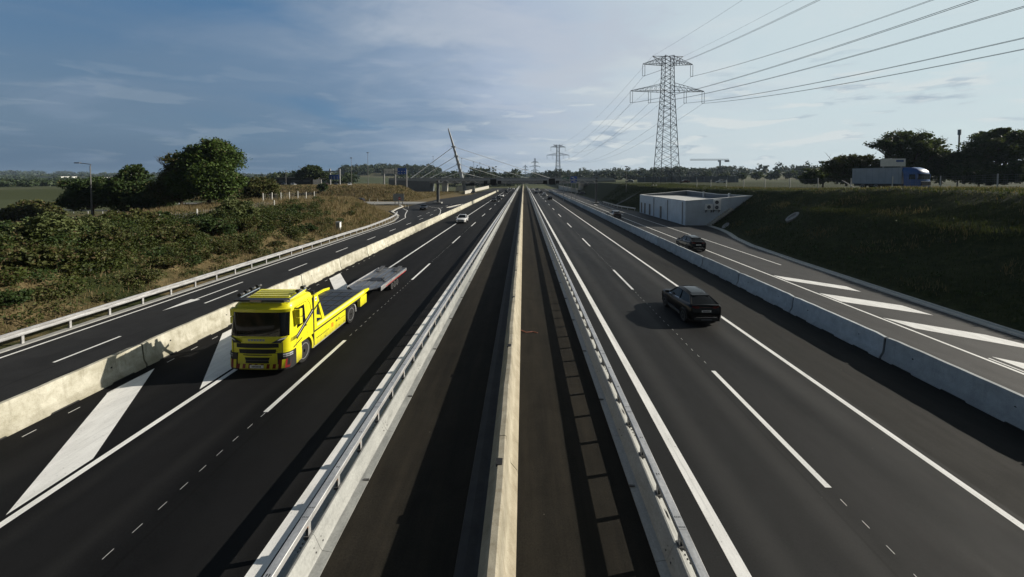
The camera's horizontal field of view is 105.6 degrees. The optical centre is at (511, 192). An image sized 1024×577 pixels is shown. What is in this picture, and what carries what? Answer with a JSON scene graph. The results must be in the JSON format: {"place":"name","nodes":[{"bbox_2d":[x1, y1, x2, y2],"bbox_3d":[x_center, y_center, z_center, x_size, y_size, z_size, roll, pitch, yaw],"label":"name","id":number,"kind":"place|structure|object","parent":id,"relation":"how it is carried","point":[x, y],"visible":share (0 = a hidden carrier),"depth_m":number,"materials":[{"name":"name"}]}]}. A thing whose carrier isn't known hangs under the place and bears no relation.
{"place":"outdoors","nodes":[
{"label":"outdoors","id":0,"kind":"place"},
{"bbox_2d":[0,188,503,401],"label":"slip road","id":1,"kind":"structure","parent":0,"point":[27,369],"depth_m":22.69,"materials":[{"name":"asphalt"}]},
{"bbox_2d":[0,188,516,576],"bbox_3d":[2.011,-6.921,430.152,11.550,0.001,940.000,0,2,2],"label":"motorway left carriageway","id":2,"kind":"structure","parent":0,"point":[226,510],"depth_m":11.66,"materials":[{"name":"asphalt"}]},
{"bbox_2d":[0,344,145,439],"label":"concrete barrier","id":3,"kind":"object","parent":2,"relation":"on","point":[21,411],"visible":1,"depth_m":13.88,"materials":[{"name":"concrete"}]},
{"bbox_2d":[139,302,237,365],"bbox_3d":[-15.937,6.898,19.787,0.604,1.026,6.020,0,2,2],"label":"concrete barrier","id":4,"kind":"object","parent":2,"relation":"on","point":[159,347],"visible":0.88,"depth_m":18.75,"materials":[{"name":"concrete"}]},
{"bbox_2d":[248,275,302,296],"bbox_3d":[-15.749,6.690,25.780,0.604,1.026,6.020,0,2,2],"label":"concrete barrier","id":5,"kind":"object","parent":2,"relation":"on","point":[295,282],"visible":0.36,"depth_m":27.34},
{"bbox_2d":[230,284,368,369],"bbox_3d":[-10.380,5.734,20.145,3.063,3.322,8.462,0,2,2],"label":"recovery lorry","id":6,"kind":"object","parent":2,"relation":"on","point":[277,329],"visible":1,"depth_m":16.29,"materials":[{"name":"yellow paint"}]},
{"bbox_2d":[300,259,341,287],"bbox_3d":[-15.574,6.478,31.774,0.604,1.026,6.020,0,2,2],"label":"concrete barrier","id":7,"kind":"object","parent":2,"relation":"on","point":[315,275],"visible":0.94,"depth_m":31.28,"materials":[{"name":"concrete"}]},
{"bbox_2d":[338,247,367,268],"bbox_3d":[-15.393,6.273,37.768,0.604,1.026,6.020,0,2,2],"label":"concrete barrier","id":8,"kind":"object","parent":2,"relation":"on","point":[349,259],"visible":0.98,"depth_m":37.28,"materials":[{"name":"concrete"}]},
{"bbox_2d":[347,266,406,290],"bbox_3d":[-9.920,6.620,28.204,2.358,0.990,7.425,0,2,2],"label":"flatbed trailer","id":9,"kind":"object","parent":2,"relation":"on","point":[381,277],"visible":0.98,"depth_m":28.36,"materials":[{"name":"metal"}]},
{"bbox_2d":[366,238,387,255],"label":"concrete barrier","id":10,"kind":"object","parent":2,"relation":"on","point":[375,247],"visible":0.98,"depth_m":43.27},
{"bbox_2d":[387,231,403,245],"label":"concrete barrier","id":11,"kind":"object","parent":2,"relation":"on","point":[394,238],"visible":0.95,"depth_m":49.34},
{"bbox_2d":[179,202,423,203],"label":"side road","id":12,"kind":"structure","parent":0,"point":[379,203],"depth_m":127.62,"materials":[{"name":"asphalt"}]},
{"bbox_2d":[320,188,659,576],"bbox_3d":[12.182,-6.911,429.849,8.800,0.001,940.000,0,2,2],"label":"median strip","id":13,"kind":"object","parent":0,"point":[577,514],"depth_m":11.17,"materials":[{"name":"asphalt"}]},
{"bbox_2d":[263,187,518,576],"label":"median guardrail","id":14,"kind":"object","parent":13,"relation":"on","point":[308,547],"visible":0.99,"depth_m":10.70,"materials":[{"name":"metal"}]},
{"bbox_2d":[453,191,521,576],"bbox_3d":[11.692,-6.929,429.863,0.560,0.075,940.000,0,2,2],"label":"gutter","id":15,"kind":"object","parent":13,"relation":"on","point":[468,558],"depth_m":11.11,"materials":[{"name":"concrete"}]},
{"bbox_2d":[478,188,522,576],"bbox_3d":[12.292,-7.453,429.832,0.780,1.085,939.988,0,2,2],"label":"concrete median wall","id":16,"kind":"structure","parent":13,"relation":"on","point":[498,549],"depth_m":10.40,"materials":[{"name":"concrete"}]},
{"bbox_2d":[526,186,708,576],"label":"median guardrail","id":17,"kind":"object","parent":13,"relation":"on","point":[673,548],"visible":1,"depth_m":10.66,"materials":[{"name":"metal"}]},
{"bbox_2d":[0,172,1023,348],"bbox_3d":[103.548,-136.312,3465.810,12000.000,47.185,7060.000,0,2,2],"label":"ground","id":18,"kind":"structure","parent":0,"point":[10,195],"depth_m":33.52,"materials":[{"name":"green plant"}]},
{"bbox_2d":[0,216,28,231],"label":"shrub","id":19,"kind":"object","parent":18,"relation":"on","point":[7,222],"visible":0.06,"depth_m":28.43,"materials":[{"name":"green plant"}]},
{"bbox_2d":[0,288,34,305],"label":"shrub","id":20,"kind":"object","parent":18,"relation":"on","point":[9,297],"visible":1,"depth_m":21.25,"materials":[{"name":"green plant"}]},
{"bbox_2d":[0,204,52,221],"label":"bush","id":21,"kind":"object","parent":18,"relation":"on","point":[16,213],"visible":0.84,"depth_m":70.00,"materials":[{"name":"green plant"}]},
{"bbox_2d":[7,199,71,215],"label":"bush","id":22,"kind":"object","parent":18,"relation":"on","point":[42,206],"visible":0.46,"depth_m":78.95,"materials":[{"name":"green plant"}]},
{"bbox_2d":[0,245,79,268],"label":"shrub","id":23,"kind":"object","parent":18,"relation":"on","point":[53,255],"visible":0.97,"depth_m":24.10,"materials":[{"name":"green plant"}]},
{"bbox_2d":[9,210,87,240],"bbox_3d":[-33.311,2.540,28.099,3.676,2.610,4.350,-2,3,-40],"label":"shrub","id":24,"kind":"object","parent":18,"relation":"on","point":[54,220],"visible":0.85,"depth_m":27.25,"materials":[{"name":"green plant"}]},
{"bbox_2d":[0,177,155,186],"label":"plain copse","id":25,"kind":"object","parent":18,"relation":"on","point":[21,182],"visible":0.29,"depth_m":303.19,"materials":[{"name":"plant"}]},
{"bbox_2d":[53,176,117,216],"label":"broadleaf tree","id":26,"kind":"object","parent":18,"relation":"on","point":[75,195],"visible":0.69,"depth_m":70.61,"materials":[{"name":"green plant"}]},
{"bbox_2d":[70,246,116,264],"bbox_3d":[-29.757,4.602,26.987,3.271,1.658,2.733,-1,2,-24],"label":"shrub","id":27,"kind":"object","parent":18,"relation":"on","point":[95,256],"visible":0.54,"depth_m":26.76,"materials":[{"name":"green plant"}]},
{"bbox_2d":[73,214,114,233],"bbox_3d":[-33.704,2.757,31.076,3.399,2.113,2.873,1,2,31],"label":"shrub","id":28,"kind":"object","parent":18,"relation":"on","point":[103,220],"visible":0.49,"depth_m":30.94,"materials":[{"name":"green plant"}]},
{"bbox_2d":[77,227,137,246],"bbox_3d":[-30.762,3.631,29.570,3.230,1.986,2.951,-1,2,-33],"label":"shrub","id":29,"kind":"object","parent":18,"relation":"on","point":[105,234],"visible":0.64,"depth_m":29.41,"materials":[{"name":"green plant"}]},
{"bbox_2d":[98,208,161,229],"bbox_3d":[-34.307,2.559,34.525,4.345,2.459,3.970,0,2,2],"label":"shrub","id":30,"kind":"object","parent":18,"relation":"on","point":[137,213],"visible":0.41,"depth_m":34.53,"materials":[{"name":"green plant"}]},
{"bbox_2d":[97,163,175,211],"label":"broadleaf tree","id":31,"kind":"object","parent":18,"relation":"on","point":[124,182],"visible":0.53,"depth_m":68.64,"materials":[{"name":"green plant"}]},
{"bbox_2d":[125,268,159,281],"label":"shrub","id":32,"kind":"object","parent":18,"relation":"on","point":[152,272],"visible":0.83,"depth_m":28.00,"materials":[{"name":"green plant"}]},
{"bbox_2d":[119,181,183,209],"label":"broadleaf tree","id":33,"kind":"object","parent":18,"relation":"on","point":[135,201],"visible":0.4,"depth_m":66.89,"materials":[{"name":"green plant"}]},
{"bbox_2d":[137,226,182,244],"bbox_3d":[-30.137,3.831,33.161,3.138,1.941,3.435,-2,3,-42],"label":"shrub","id":34,"kind":"object","parent":18,"relation":"on","point":[165,235],"visible":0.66,"depth_m":32.89,"materials":[{"name":"green plant"}]},
{"bbox_2d":[144,255,185,267],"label":"shrub","id":35,"kind":"object","parent":18,"relation":"on","point":[166,260],"visible":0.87,"depth_m":30.59,"materials":[{"name":"green plant"}]},
{"bbox_2d":[139,152,191,205],"bbox_3d":[-57.385,-1.721,66.070,9.788,11.044,7.379,0,2,2],"label":"broadleaf tree","id":36,"kind":"object","parent":18,"relation":"on","point":[157,186],"visible":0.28,"depth_m":64.69,"materials":[{"name":"green plant"}]},
{"bbox_2d":[0,170,360,180],"bbox_3d":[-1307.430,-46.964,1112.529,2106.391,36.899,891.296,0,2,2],"label":"plain copse","id":37,"kind":"object","parent":18,"relation":"on","point":[28,177],"visible":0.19,"depth_m":927.57,"materials":[{"name":"plant"}]},
{"bbox_2d":[164,223,199,240],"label":"shrub","id":38,"kind":"object","parent":18,"relation":"on","point":[187,229],"visible":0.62,"depth_m":35.49,"materials":[{"name":"green plant"}]},
{"bbox_2d":[0,196,378,323],"bbox_3d":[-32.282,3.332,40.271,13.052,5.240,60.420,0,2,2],"label":"bank scrub","id":39,"kind":"object","parent":18,"relation":"on","point":[195,241],"visible":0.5,"depth_m":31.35,"materials":[{"name":"green plant"}]},
{"bbox_2d":[0,204,386,329],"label":"bank weeds","id":40,"kind":"object","parent":18,"relation":"on","point":[6,252],"visible":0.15,"depth_m":29.22,"materials":[{"name":"green plant"}]},
{"bbox_2d":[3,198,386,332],"bbox_3d":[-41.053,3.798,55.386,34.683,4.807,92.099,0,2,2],"label":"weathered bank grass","id":41,"kind":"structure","parent":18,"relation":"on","point":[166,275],"depth_m":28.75,"materials":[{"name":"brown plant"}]},
{"bbox_2d":[0,211,397,343],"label":"roadside guardrail","id":42,"kind":"object","parent":18,"relation":"on","point":[20,333],"visible":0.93,"depth_m":25.00,"materials":[{"name":"metal"}]},
{"bbox_2d":[190,252,214,262],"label":"shrub","id":43,"kind":"object","parent":18,"relation":"on","point":[207,255],"visible":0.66,"depth_m":33.76,"materials":[{"name":"green plant"}]},
{"bbox_2d":[160,136,249,204],"bbox_3d":[-50.222,-2.926,63.988,13.579,12.605,10.655,0,2,2],"label":"broadleaf tree","id":44,"kind":"object","parent":18,"relation":"on","point":[210,167],"visible":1,"depth_m":61.95,"materials":[{"name":"green plant"}]},
{"bbox_2d":[195,216,235,232],"bbox_3d":[-30.207,3.523,39.356,3.615,2.225,2.845,0,2,2],"label":"shrub","id":45,"kind":"object","parent":18,"relation":"on","point":[210,224],"visible":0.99,"depth_m":39.11,"materials":[{"name":"green plant"}]},
{"bbox_2d":[210,243,238,254],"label":"shrub","id":46,"kind":"object","parent":18,"relation":"on","point":[224,249],"visible":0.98,"depth_m":36.68,"materials":[{"name":"green plant"}]},
{"bbox_2d":[0,203,465,352],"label":"kerb","id":47,"kind":"structure","parent":18,"relation":"on","point":[90,321],"depth_m":26.00,"materials":[{"name":"grey concrete"}]},
{"bbox_2d":[214,196,262,217],"bbox_3d":[-32.163,2.126,45.502,4.898,3.634,4.140,1,2,23],"label":"shrub","id":48,"kind":"object","parent":18,"relation":"on","point":[234,204],"visible":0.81,"depth_m":45.11,"materials":[{"name":"green plant"}]},
{"bbox_2d":[234,236,259,248],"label":"shrub","id":49,"kind":"object","parent":18,"relation":"on","point":[243,241],"visible":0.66,"depth_m":39.60,"materials":[{"name":"green plant"}]},
{"bbox_2d":[236,216,261,229],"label":"shrub","id":50,"kind":"object","parent":18,"relation":"on","point":[253,221],"visible":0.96,"depth_m":43.22,"materials":[{"name":"green plant"}]},
{"bbox_2d":[127,195,390,237],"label":"dry bank grass","id":51,"kind":"structure","parent":18,"relation":"on","point":[372,210],"depth_m":65.21,"materials":[{"name":"plant"}]},
{"bbox_2d":[237,176,284,199],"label":"broadleaf tree","id":52,"kind":"object","parent":18,"relation":"on","point":[257,187],"visible":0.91,"depth_m":72.81,"materials":[{"name":"green plant"}]},
{"bbox_2d":[260,219,285,229],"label":"shrub","id":53,"kind":"object","parent":18,"relation":"on","point":[277,224],"visible":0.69,"depth_m":46.19,"materials":[{"name":"green plant"}]},
{"bbox_2d":[277,214,301,224],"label":"shrub","id":54,"kind":"object","parent":18,"relation":"on","point":[286,218],"visible":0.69,"depth_m":49.74,"materials":[{"name":"green plant"}]},
{"bbox_2d":[276,177,319,184],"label":"commercial building","id":55,"kind":"structure","parent":18,"relation":"on","point":[290,180],"depth_m":234.44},
{"bbox_2d":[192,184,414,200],"bbox_3d":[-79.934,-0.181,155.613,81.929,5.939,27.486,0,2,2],"label":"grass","id":56,"kind":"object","parent":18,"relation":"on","point":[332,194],"visible":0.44,"depth_m":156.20,"materials":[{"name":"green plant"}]},
{"bbox_2d":[186,185,430,200],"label":"mound grass","id":57,"kind":"structure","parent":18,"relation":"on","point":[368,190],"depth_m":154.50,"materials":[{"name":"plant"}]},
{"bbox_2d":[294,164,329,184],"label":"broadleaf tree","id":58,"kind":"object","parent":18,"relation":"on","point":[312,172],"visible":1,"depth_m":205.81,"materials":[{"name":"green plant"}]},
{"bbox_2d":[265,170,359,183],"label":"plain copse","id":59,"kind":"object","parent":18,"relation":"on","point":[346,178],"visible":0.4,"depth_m":273.90,"materials":[{"name":"plant"}]},
{"bbox_2d":[320,169,340,184],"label":"direction gantry","id":60,"kind":"object","parent":18,"relation":"on","point":[334,176],"visible":0.66,"depth_m":210.45,"materials":[{"name":"metal"}]},
{"bbox_2d":[296,183,458,196],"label":"mound grass","id":61,"kind":"structure","parent":18,"relation":"on","point":[429,193],"depth_m":206.22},
{"bbox_2d":[0,168,773,176],"bbox_3d":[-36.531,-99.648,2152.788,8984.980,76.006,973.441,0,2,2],"label":"ridge wood","id":62,"kind":"object","parent":18,"relation":"on","point":[32,172],"visible":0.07,"depth_m":1971.69,"materials":[{"name":"plant"}]},
{"bbox_2d":[337,163,442,175],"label":"wood","id":63,"kind":"object","parent":18,"relation":"on","point":[364,169],"visible":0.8,"depth_m":809.48,"materials":[{"name":"plant"}]},
{"bbox_2d":[383,168,406,186],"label":"direction gantry","id":64,"kind":"object","parent":18,"relation":"on","point":[396,171],"visible":0.94,"depth_m":214.32,"materials":[{"name":"metal"}]},
{"bbox_2d":[396,165,525,186],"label":"wood","id":65,"kind":"object","parent":18,"relation":"on","point":[480,173],"visible":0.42,"depth_m":413.75,"materials":[{"name":"plant"}]},
{"bbox_2d":[389,128,615,191],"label":"cable stayed bridge","id":66,"kind":"structure","parent":18,"relation":"on","point":[421,184],"depth_m":235.58,"materials":[{"name":"concrete"}]},
{"bbox_2d":[433,177,598,203],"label":"sign gantry","id":67,"kind":"object","parent":18,"relation":"on","point":[493,181],"visible":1,"depth_m":126.85,"materials":[{"name":"metal"}]},
{"bbox_2d":[549,144,568,177],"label":"electricity pylon","id":68,"kind":"object","parent":18,"relation":"on","point":[559,146],"visible":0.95,"depth_m":456.91,"materials":[{"name":"metal"}]},
{"bbox_2d":[529,165,749,183],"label":"wood","id":69,"kind":"object","parent":18,"relation":"on","point":[617,174],"visible":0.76,"depth_m":561.15,"materials":[{"name":"plant"}]},
{"bbox_2d":[630,55,704,183],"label":"electricity pylon","id":70,"kind":"object","parent":18,"relation":"on","point":[670,76],"visible":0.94,"depth_m":136.77,"materials":[{"name":"metal"}]},
{"bbox_2d":[644,0,816,75],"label":"power line","id":71,"kind":"object","parent":70,"relation":"hanging from","point":[742,35],"visible":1,"depth_m":77.10,"materials":[{"name":"metal"}]},
{"bbox_2d":[632,0,977,102],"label":"power line","id":72,"kind":"object","parent":70,"relation":"hanging from","point":[832,47],"visible":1,"depth_m":50.26,"materials":[{"name":"metal"}]},
{"bbox_2d":[692,0,932,76],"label":"power line","id":73,"kind":"object","parent":70,"relation":"hanging from","point":[825,36],"visible":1,"depth_m":77.84,"materials":[{"name":"metal"}]},
{"bbox_2d":[652,6,1023,102],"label":"power line","id":74,"kind":"object","parent":70,"relation":"hanging from","point":[871,50],"visible":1,"depth_m":51.30,"materials":[{"name":"metal"}]},
{"bbox_2d":[691,37,1023,102],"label":"power line","id":75,"kind":"object","parent":70,"relation":"hanging from","point":[884,68],"visible":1,"depth_m":63.05,"materials":[{"name":"metal"}]},
{"bbox_2d":[712,49,1023,102],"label":"power line","id":76,"kind":"object","parent":70,"relation":"hanging from","point":[888,75],"visible":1,"depth_m":68.51,"materials":[{"name":"metal"}]},
{"bbox_2d":[637,176,738,181],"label":"noise barrier","id":77,"kind":"object","parent":18,"relation":"on","point":[697,178],"visible":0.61,"depth_m":206.49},
{"bbox_2d":[640,190,752,224],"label":"service building","id":78,"kind":"structure","parent":18,"relation":"on","point":[686,207],"depth_m":70.71,"materials":[{"name":"white concrete"}]},
{"bbox_2d":[605,183,827,223],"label":"bank grass","id":79,"kind":"structure","parent":18,"relation":"on","point":[670,185],"depth_m":106.48,"materials":[{"name":"plant"}]},
{"bbox_2d":[707,208,733,225],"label":"concrete steps","id":80,"kind":"structure","parent":18,"relation":"on","point":[726,212],"depth_m":66.73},
{"bbox_2d":[737,161,823,174],"bbox_3d":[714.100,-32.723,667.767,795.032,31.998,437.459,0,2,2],"label":"wood","id":81,"kind":"object","parent":18,"relation":"on","point":[782,169],"visible":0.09,"depth_m":530.79,"materials":[{"name":"plant"}]},
{"bbox_2d":[797,168,834,186],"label":"broadleaf tree","id":82,"kind":"object","parent":18,"relation":"on","point":[813,175],"visible":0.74,"depth_m":97.72,"materials":[{"name":"green plant"}]},
{"bbox_2d":[818,152,879,185],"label":"broadleaf tree","id":83,"kind":"object","parent":18,"relation":"on","point":[839,167],"visible":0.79,"depth_m":88.24,"materials":[{"name":"green plant"}]},
{"bbox_2d":[683,185,1023,199],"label":"crest grass","id":84,"kind":"structure","parent":18,"relation":"on","point":[946,187],"depth_m":42.68,"materials":[{"name":"plant"}]},
{"bbox_2d":[697,174,1022,187],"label":"fence","id":85,"kind":"object","parent":18,"relation":"on","point":[997,179],"visible":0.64,"depth_m":63.80,"materials":[{"name":"metal"}]},
{"bbox_2d":[706,225,1023,338],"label":"kerb","id":86,"kind":"structure","parent":18,"relation":"on","point":[1004,329],"depth_m":26.80,"materials":[{"name":"concrete"}]},
{"bbox_2d":[714,186,1023,325],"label":"bank grass","id":87,"kind":"structure","parent":18,"relation":"on","point":[942,219],"depth_m":34.74,"materials":[{"name":"plant"}]},
{"bbox_2d":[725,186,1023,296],"bbox_3d":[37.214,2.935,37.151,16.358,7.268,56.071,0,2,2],"label":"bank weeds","id":88,"kind":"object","parent":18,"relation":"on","point":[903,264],"visible":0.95,"depth_m":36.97,"materials":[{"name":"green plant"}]},
{"bbox_2d":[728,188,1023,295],"bbox_3d":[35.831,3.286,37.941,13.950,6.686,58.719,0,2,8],"label":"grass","id":89,"kind":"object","parent":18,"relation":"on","point":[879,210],"visible":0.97,"depth_m":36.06,"materials":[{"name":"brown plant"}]},
{"bbox_2d":[852,167,930,187],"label":"blue lorry","id":90,"kind":"object","parent":18,"relation":"on","point":[916,176],"visible":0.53,"depth_m":66.85,"materials":[{"name":"paint"}]},
{"bbox_2d":[880,159,905,186],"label":"hoarding","id":91,"kind":"object","parent":18,"relation":"on","point":[893,162],"visible":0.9,"depth_m":79.49,"materials":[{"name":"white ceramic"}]},
{"bbox_2d":[784,197,1023,245],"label":"grass","id":92,"kind":"structure","parent":18,"relation":"on","point":[944,232],"depth_m":33.13,"materials":[{"name":"green plant"}]},
{"bbox_2d":[862,128,963,182],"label":"broadleaf tree","id":93,"kind":"object","parent":18,"relation":"on","point":[918,149],"visible":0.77,"depth_m":83.48,"materials":[{"name":"green plant"}]},
{"bbox_2d":[937,161,1017,186],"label":"hedge","id":94,"kind":"object","parent":18,"relation":"on","point":[989,171],"visible":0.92,"depth_m":76.14,"materials":[{"name":"green plant"}]},
{"bbox_2d":[935,127,1023,185],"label":"broadleaf tree","id":95,"kind":"object","parent":18,"relation":"on","point":[1002,146],"visible":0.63,"depth_m":78.94,"materials":[{"name":"green plant"}]},
{"bbox_2d":[1002,158,1023,183],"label":"hedge","id":96,"kind":"object","parent":18,"relation":"on","point":[1016,165],"visible":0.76,"depth_m":74.65,"materials":[{"name":"green plant"}]},
{"bbox_2d":[0,0,1023,174],"label":"sky","id":97,"kind":"structure","parent":0,"point":[107,85],"materials":[{"name":"blue"}]},
{"bbox_2d":[528,188,1023,576],"bbox_3d":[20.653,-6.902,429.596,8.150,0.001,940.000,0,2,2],"label":"motorway right carriageway","id":98,"kind":"structure","parent":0,"point":[779,509],"depth_m":11.21,"materials":[{"name":"asphalt"}]},
{"bbox_2d":[0,189,1023,576],"bbox_3d":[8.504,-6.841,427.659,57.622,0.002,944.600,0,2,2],"label":"road marking","id":99,"kind":"object","parent":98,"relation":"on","point":[84,443],"visible":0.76,"depth_m":13.06,"materials":[{"name":"white paint"}]},
{"bbox_2d":[662,285,720,320],"bbox_3d":[10.667,6.463,23.436,2.247,1.637,4.301,0,2,0],"label":"car","id":100,"kind":"object","parent":98,"relation":"on","point":[690,303],"visible":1,"depth_m":21.88,"materials":[{"name":"black paint"}]},
{"bbox_2d":[539,189,1023,518],"bbox_3d":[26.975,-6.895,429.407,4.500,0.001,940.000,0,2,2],"label":"hard shoulder","id":101,"kind":"object","parent":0,"point":[980,450],"depth_m":15.07},
{"bbox_2d":[737,273,794,312],"bbox_3d":[17.185,6.667,26.498,0.604,1.026,6.020,0,2,2],"label":"concrete barrier","id":102,"kind":"object","parent":101,"relation":"on","point":[779,298],"visible":0.98,"depth_m":25.90,"materials":[{"name":"concrete"}]},
{"bbox_2d":[790,297,887,357],"bbox_3d":[16.950,6.875,20.506,0.604,1.026,6.020,0,2,2],"label":"concrete barrier","id":103,"kind":"object","parent":101,"relation":"on","point":[864,338],"visible":0.98,"depth_m":19.75,"materials":[{"name":"concrete"}]},
{"bbox_2d":[881,338,1023,431],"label":"concrete barrier","id":104,"kind":"object","parent":101,"relation":"on","point":[998,401],"visible":1,"depth_m":14.37,"materials":[{"name":"concrete"}]},
{"bbox_2d":[545,189,1023,394],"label":"slip road","id":105,"kind":"structure","parent":0,"point":[997,374],"depth_m":25.24,"materials":[{"name":"asphalt"}]},
{"bbox_2d":[642,231,657,244],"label":"concrete barrier","id":106,"kind":"object","parent":105,"relation":"on","point":[650,237],"visible":0.95,"depth_m":50.12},
{"bbox_2d":[657,237,678,253],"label":"concrete barrier","id":107,"kind":"object","parent":105,"relation":"on","point":[667,245],"visible":0.94,"depth_m":44.10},
{"bbox_2d":[675,246,703,266],"bbox_3d":[17.602,6.249,38.483,0.604,1.026,6.020,0,2,2],"label":"concrete barrier","id":108,"kind":"object","parent":105,"relation":"on","point":[692,257],"visible":0.97,"depth_m":38.00,"materials":[{"name":"concrete"}]},
{"bbox_2d":[676,235,705,250],"bbox_3d":[20.590,5.715,44.837,2.247,1.637,4.301,0,2,1],"label":"car","id":109,"kind":"object","parent":105,"relation":"on","point":[691,242],"visible":0.94,"depth_m":43.20,"materials":[{"name":"black paint"}]},
{"bbox_2d":[701,257,739,284],"bbox_3d":[17.402,6.455,32.490,0.604,1.026,6.020,0,2,2],"label":"concrete barrier","id":110,"kind":"object","parent":105,"relation":"on","point":[726,273],"visible":0.96,"depth_m":31.98,"materials":[{"name":"concrete"}]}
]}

